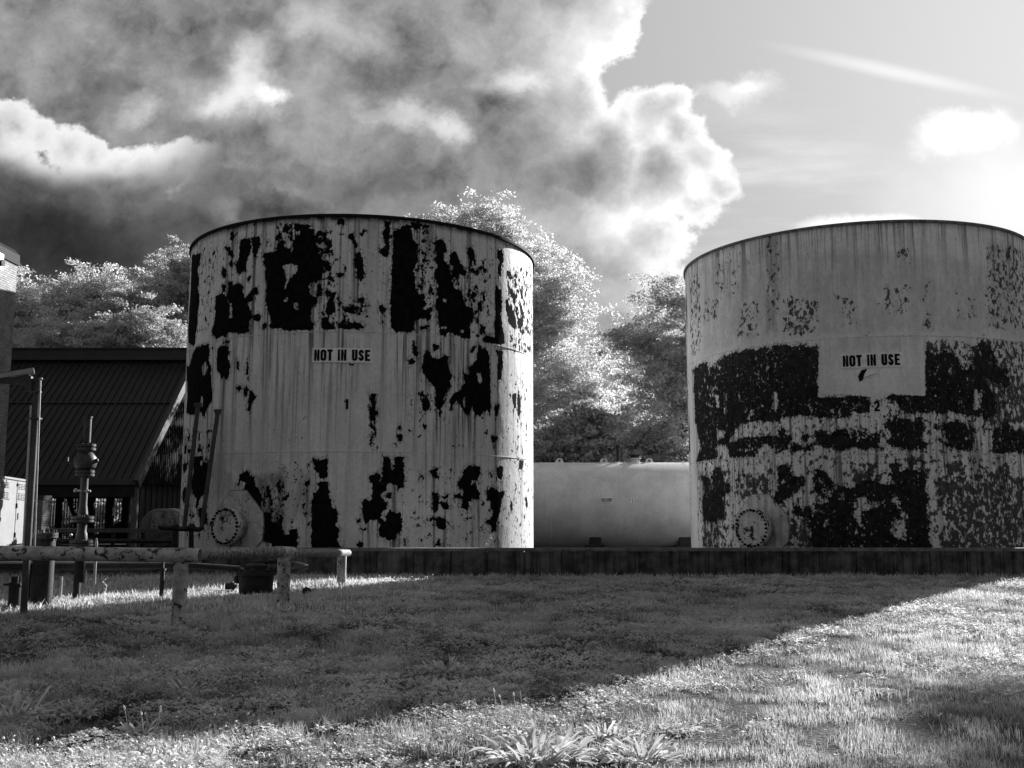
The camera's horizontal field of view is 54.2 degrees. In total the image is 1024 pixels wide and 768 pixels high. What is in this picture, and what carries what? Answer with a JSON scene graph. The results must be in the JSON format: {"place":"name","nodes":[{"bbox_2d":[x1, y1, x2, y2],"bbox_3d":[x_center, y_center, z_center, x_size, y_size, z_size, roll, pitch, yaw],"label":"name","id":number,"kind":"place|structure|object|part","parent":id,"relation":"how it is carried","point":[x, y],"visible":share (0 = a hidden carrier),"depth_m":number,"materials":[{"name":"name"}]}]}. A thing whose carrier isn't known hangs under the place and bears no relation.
{"place":"outdoors","nodes":[
{"label":"outdoors","id":0,"kind":"place"},
{"bbox_2d":[31,495,51,545],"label":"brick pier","id":1,"kind":"structure","parent":0,"point":[43,514],"depth_m":30.53,"materials":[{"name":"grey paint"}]},
{"bbox_2d":[4,348,186,547],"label":"metal shed","id":2,"kind":"structure","parent":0,"point":[131,401],"depth_m":37.33,"materials":[{"name":"grey metal"}]},
{"bbox_2d":[56,536,150,547],"bbox_3d":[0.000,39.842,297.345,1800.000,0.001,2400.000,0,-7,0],"label":"ground","id":3,"kind":"structure","parent":0,"point":[99,544],"depth_m":40.29,"materials":[{"name":"soil"}]},
{"bbox_2d":[0,242,19,475],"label":"brick building","id":4,"kind":"structure","parent":3,"relation":"on","point":[9,260],"depth_m":20.20,"materials":[{"name":"brick"}]},
{"bbox_2d":[13,265,72,335],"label":"broadleaf tree","id":5,"kind":"object","parent":3,"relation":"on","point":[21,308],"visible":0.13,"depth_m":52.44,"materials":[{"name":"grey plant"}]},
{"bbox_2d":[37,499,118,537],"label":"undergrowth bush","id":6,"kind":"object","parent":3,"relation":"on","point":[69,515],"visible":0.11,"depth_m":50.47,"materials":[{"name":"grey plant"}]},
{"bbox_2d":[38,499,121,537],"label":"bar fence","id":7,"kind":"object","parent":3,"relation":"on","point":[76,501],"visible":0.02,"depth_m":46.20,"materials":[{"name":"metal"}]},
{"bbox_2d":[15,257,145,534],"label":"broadleaf tree","id":8,"kind":"object","parent":3,"relation":"on","point":[82,291],"visible":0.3,"depth_m":53.13,"materials":[{"name":"grey plant"}]},
{"bbox_2d":[12,290,187,537],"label":"broadleaf tree","id":9,"kind":"object","parent":3,"relation":"on","point":[138,330],"visible":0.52,"depth_m":47.26,"materials":[{"name":"grey plant"}]},
{"bbox_2d":[95,499,121,527],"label":"undergrowth bush","id":10,"kind":"object","parent":3,"relation":"on","point":[114,512],"visible":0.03,"depth_m":49.89,"materials":[{"name":"grey plant"}]},
{"bbox_2d":[98,254,189,346],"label":"broadleaf tree","id":11,"kind":"object","parent":3,"relation":"on","point":[133,299],"visible":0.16,"depth_m":52.34,"materials":[{"name":"grey plant"}]},
{"bbox_2d":[137,235,190,347],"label":"broadleaf tree","id":12,"kind":"object","parent":3,"relation":"on","point":[176,268],"visible":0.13,"depth_m":53.50,"materials":[{"name":"grey plant"}]},
{"bbox_2d":[402,186,631,439],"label":"broadleaf tree","id":13,"kind":"object","parent":3,"relation":"on","point":[553,332],"visible":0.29,"depth_m":42.76,"materials":[{"name":"grey plant"}]},
{"bbox_2d":[533,391,634,461],"bbox_3d":[1.915,3.042,34.996,4.603,5.571,4.651,0,-7,0],"label":"rounded bush","id":14,"kind":"object","parent":3,"relation":"on","point":[582,431],"visible":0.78,"depth_m":34.18,"materials":[{"name":"grey plant"}]},
{"bbox_2d":[574,269,688,461],"bbox_3d":[5.841,0.847,37.160,6.998,10.482,5.499,0,-7,0],"label":"broadleaf tree","id":15,"kind":"object","parent":3,"relation":"on","point":[664,370],"visible":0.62,"depth_m":36.74,"materials":[{"name":"grey plant"}]},
{"bbox_2d":[603,385,671,435],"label":"distant tree","id":16,"kind":"object","parent":3,"relation":"on","point":[623,390],"visible":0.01,"depth_m":60.56,"materials":[{"name":"grey plant"}]},
{"bbox_2d":[601,396,688,461],"bbox_3d":[4.079,3.326,37.943,5.893,5.764,5.958,4,-8,-27],"label":"leafy bush","id":17,"kind":"object","parent":3,"relation":"on","point":[642,449],"visible":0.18,"depth_m":37.14,"materials":[{"name":"grey plant"}]},
{"bbox_2d":[0,570,1023,767],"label":"lawn","id":18,"kind":"structure","parent":0,"point":[921,725],"depth_m":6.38,"materials":[{"name":"plant"}]},
{"bbox_2d":[0,475,25,545],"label":"equipment cabinet","id":19,"kind":"object","parent":18,"relation":"on","point":[12,494],"visible":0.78,"depth_m":12.31,"materials":[{"name":"white metal"}]},
{"bbox_3d":[-6.008,1.630,11.755,0.020,0.542,0.688,2,-8,-15],"label":"door","id":20,"kind":"part","parent":19,"relation":"part of","materials":[{"name":"white metal"}]},
{"bbox_3d":[-6.295,1.769,12.828,0.020,0.542,0.688,2,-8,-15],"label":"door","id":21,"kind":"part","parent":19,"relation":"part of","materials":[{"name":"white metal"}]},
{"bbox_2d":[0,367,42,613],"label":"panel pole","id":22,"kind":"object","parent":18,"relation":"on","point":[24,377],"visible":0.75,"depth_m":11.84,"materials":[{"name":"metal"}]},
{"bbox_2d":[0,685,63,724],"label":"broadleaf weed","id":23,"kind":"object","parent":18,"relation":"on","point":[22,709],"visible":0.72,"depth_m":5.90,"materials":[{"name":"grey plant"}]},
{"bbox_2d":[30,530,58,607],"bbox_3d":[-5.947,2.378,12.700,0.310,1.050,0.310,0,-7,0],"label":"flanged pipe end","id":24,"kind":"object","parent":18,"relation":"on","point":[42,580],"visible":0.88,"depth_m":12.60,"materials":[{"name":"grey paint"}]},
{"bbox_2d":[37,699,107,721],"bbox_3d":[-2.620,1.944,5.941,0.457,0.134,0.460,-1,-7,6],"label":"broadleaf weed","id":25,"kind":"object","parent":18,"relation":"on","point":[79,711],"visible":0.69,"depth_m":5.92,"materials":[{"name":"grey plant"}]},
{"bbox_2d":[93,538,97,583],"bbox_3d":[-5.413,2.299,13.012,0.036,0.589,0.035,0,-7,0],"label":"pipe stub","id":26,"kind":"object","parent":18,"relation":"on","point":[95,566],"visible":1,"depth_m":12.99,"materials":[{"name":"grey metal"}]},
{"bbox_2d":[94,657,148,671],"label":"broadleaf weed","id":27,"kind":"object","parent":18,"relation":"on","point":[116,659],"visible":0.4,"depth_m":7.78,"materials":[{"name":"grey plant"}]},
{"bbox_2d":[111,705,173,744],"bbox_3d":[-2.005,1.844,5.429,0.358,0.201,0.386,3,-8,-25],"label":"broadleaf weed","id":28,"kind":"object","parent":18,"relation":"on","point":[132,728],"visible":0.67,"depth_m":5.42,"materials":[{"name":"grey plant"}]},
{"bbox_2d":[119,743,188,762],"bbox_3d":[-1.757,1.806,4.905,0.328,0.100,0.335,-6,-9,37],"label":"broadleaf weed","id":29,"kind":"object","parent":18,"relation":"on","point":[163,752],"visible":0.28,"depth_m":4.90,"materials":[{"name":"grey plant"}]},
{"bbox_2d":[0,561,308,611],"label":"process pipe","id":30,"kind":"object","parent":18,"relation":"on","point":[14,593],"visible":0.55,"depth_m":13.43,"materials":[{"name":"metal"}]},
{"bbox_2d":[65,416,98,582],"bbox_3d":[-5.390,1.429,12.500,0.364,2.065,0.276,4,-9,-30],"label":"valve stack","id":31,"kind":"object","parent":30,"relation":"on","point":[85,464],"visible":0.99,"depth_m":12.47,"materials":[{"name":"grey paint"}]},
{"bbox_2d":[0,546,351,631],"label":"pipe barrier","id":32,"kind":"object","parent":18,"relation":"on","point":[181,558],"visible":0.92,"depth_m":10.32,"materials":[{"name":"grey metal"}]},
{"bbox_2d":[153,678,225,701],"bbox_3d":[-2.100,2.023,6.637,0.511,0.154,0.501,-5,-9,34],"label":"broadleaf weed","id":33,"kind":"object","parent":18,"relation":"on","point":[178,687],"visible":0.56,"depth_m":6.62,"materials":[{"name":"grey plant"}]},
{"bbox_2d":[145,739,239,767],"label":"broadleaf weed","id":34,"kind":"object","parent":18,"relation":"on","point":[195,751],"visible":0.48,"depth_m":4.70,"materials":[{"name":"grey plant"}]},
{"bbox_2d":[0,572,451,616],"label":"long grass","id":35,"kind":"structure","parent":18,"relation":"on","point":[264,605],"depth_m":13.98,"materials":[{"name":"grey plant"}]},
{"bbox_2d":[225,581,237,590],"bbox_3d":[-4.163,3.055,14.865,0.180,0.265,0.100,0,-7,0],"label":"yard hydrant","id":36,"kind":"object","parent":18,"relation":"on","point":[231,585],"visible":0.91,"depth_m":14.84,"materials":[{"name":"metal"}]},
{"bbox_2d":[210,732,272,753],"bbox_3d":[-1.395,1.833,5.105,0.359,0.089,0.311,3,-8,-20],"label":"broadleaf weed","id":37,"kind":"object","parent":18,"relation":"on","point":[258,745],"visible":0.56,"depth_m":5.09,"materials":[{"name":"grey plant"}]},
{"bbox_2d":[234,559,277,599],"bbox_3d":[-3.613,2.791,14.343,0.732,0.644,0.605,0,-7,0],"label":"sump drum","id":38,"kind":"object","parent":18,"relation":"on","point":[257,576],"visible":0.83,"depth_m":14.18,"materials":[{"name":"metal"}]},
{"bbox_2d":[262,648,298,660],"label":"broadleaf weed","id":39,"kind":"object","parent":18,"relation":"on","point":[283,655],"visible":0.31,"depth_m":8.29,"materials":[{"name":"grey plant"}]},
{"bbox_2d":[303,587,310,594],"bbox_3d":[-2.952,3.028,14.419,0.110,0.205,0.100,0,-7,0],"label":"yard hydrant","id":40,"kind":"object","parent":18,"relation":"on","point":[306,589],"visible":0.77,"depth_m":14.39,"materials":[{"name":"metal"}]},
{"bbox_2d":[341,660,395,676],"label":"broadleaf weed","id":41,"kind":"object","parent":18,"relation":"on","point":[362,667],"visible":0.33,"depth_m":7.50,"materials":[{"name":"grey plant"}]},
{"bbox_2d":[420,655,478,676],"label":"broadleaf weed","id":42,"kind":"object","parent":18,"relation":"on","point":[455,665],"visible":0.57,"depth_m":7.59,"materials":[{"name":"grey plant"}]},
{"bbox_2d":[464,681,525,700],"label":"broadleaf weed","id":43,"kind":"object","parent":18,"relation":"on","point":[503,688],"visible":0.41,"depth_m":6.60,"materials":[{"name":"grey plant"}]},
{"bbox_2d":[490,688,522,720],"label":"broadleaf weed","id":44,"kind":"object","parent":18,"relation":"on","point":[502,705],"visible":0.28,"depth_m":5.80,"materials":[{"name":"grey plant"}]},
{"bbox_2d":[0,548,1023,578],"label":"containment wall","id":45,"kind":"structure","parent":18,"relation":"on","point":[679,561],"depth_m":18.73,"materials":[{"name":"concrete"}]},
{"bbox_2d":[1,572,1023,580],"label":"wall grass","id":46,"kind":"structure","parent":18,"relation":"on","point":[890,574],"depth_m":18.33,"materials":[{"name":"grey plant"}]},
{"bbox_2d":[467,719,602,767],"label":"broadleaf weed","id":47,"kind":"object","parent":18,"relation":"on","point":[561,747],"visible":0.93,"depth_m":4.83,"materials":[{"name":"grey plant"}]},
{"bbox_2d":[572,718,641,744],"bbox_3d":[0.513,1.857,5.354,0.387,0.130,0.357,1,-7,-7],"label":"broadleaf weed","id":48,"kind":"object","parent":18,"relation":"on","point":[611,730],"visible":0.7,"depth_m":5.33,"materials":[{"name":"grey plant"}]},
{"bbox_2d":[592,732,691,767],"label":"broadleaf weed","id":49,"kind":"object","parent":18,"relation":"on","point":[652,750],"visible":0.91,"depth_m":4.86,"materials":[{"name":"grey plant"}]},
{"bbox_2d":[653,723,703,736],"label":"broadleaf weed","id":50,"kind":"object","parent":18,"relation":"on","point":[686,730],"visible":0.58,"depth_m":5.51,"materials":[{"name":"grey plant"}]},
{"bbox_2d":[790,667,815,673],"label":"broadleaf weed","id":51,"kind":"object","parent":18,"relation":"on","point":[809,670],"visible":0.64,"depth_m":7.61,"materials":[{"name":"grey plant"}]},
{"bbox_2d":[858,672,887,680],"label":"broadleaf weed","id":52,"kind":"object","parent":18,"relation":"on","point":[870,674],"visible":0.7,"depth_m":7.37,"materials":[{"name":"grey plant"}]},
{"bbox_2d":[854,685,897,695],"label":"broadleaf weed","id":53,"kind":"object","parent":18,"relation":"on","point":[884,691],"visible":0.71,"depth_m":6.74,"materials":[{"name":"grey plant"}]},
{"bbox_2d":[888,650,922,657],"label":"broadleaf weed","id":54,"kind":"object","parent":18,"relation":"on","point":[913,652],"visible":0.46,"depth_m":8.51,"materials":[{"name":"grey plant"}]},
{"bbox_2d":[878,726,942,767],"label":"broadleaf weed","id":55,"kind":"object","parent":18,"relation":"on","point":[895,758],"visible":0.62,"depth_m":4.82,"materials":[{"name":"grey plant"}]},
{"bbox_2d":[972,679,1021,696],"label":"broadleaf weed","id":56,"kind":"object","parent":18,"relation":"on","point":[994,687],"visible":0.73,"depth_m":6.63,"materials":[{"name":"grey plant"}]},
{"bbox_2d":[989,595,1013,602],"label":"broadleaf weed","id":57,"kind":"object","parent":18,"relation":"on","point":[1006,599],"visible":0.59,"depth_m":13.64,"materials":[{"name":"grey plant"}]},
{"bbox_2d":[0,0,1023,500],"label":"sky","id":58,"kind":"structure","parent":0,"point":[642,135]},
{"label":"gravel bed","id":59,"kind":"structure","parent":0,"visible":0},
{"bbox_2d":[43,528,178,547],"bbox_3d":[-9.085,3.737,22.675,2.990,0.921,0.235,0,-7,0],"label":"pipe rack","id":60,"kind":"object","parent":59,"relation":"on","point":[113,540],"visible":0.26,"depth_m":22.70,"materials":[{"name":"grey metal"}]},
{"bbox_2d":[140,508,179,547],"bbox_3d":[-10.266,4.336,30.125,1.178,1.178,2.535,0,-7,0],"label":"tank head","id":61,"kind":"object","parent":59,"relation":"on","point":[156,518],"visible":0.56,"depth_m":28.97},
{"bbox_2d":[159,403,221,547],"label":"vent pipes","id":62,"kind":"object","parent":59,"relation":"on","point":[191,528],"visible":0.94,"depth_m":20.46,"materials":[{"name":"grey metal"}]},
{"bbox_2d":[179,214,533,551],"bbox_3d":[-3.623,0.662,24.364,8.354,7.355,8.354,0,-7,0],"label":"storage tank","id":63,"kind":"object","parent":59,"relation":"on","point":[363,380],"visible":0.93,"depth_m":20.73,"materials":[{"name":"grey metal"}]},
{"bbox_2d":[484,533,493,546],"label":"sprig","id":64,"kind":"object","parent":59,"relation":"on","point":[487,543],"visible":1,"depth_m":19.13,"materials":[{"name":"grey plant"}]},
{"bbox_2d":[533,445,690,547],"bbox_3d":[2.346,3.572,30.790,10.224,3.378,2.687,0,-7,0],"label":"fuel tank","id":65,"kind":"object","parent":59,"relation":"on","point":[634,502],"visible":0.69,"depth_m":29.61,"materials":[{"name":"white metal"}]},
{"bbox_2d":[683,219,1023,547],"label":"storage tank","id":66,"kind":"object","parent":59,"relation":"on","point":[859,384],"visible":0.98,"depth_m":21.09,"materials":[{"name":"metal"}]}
]}

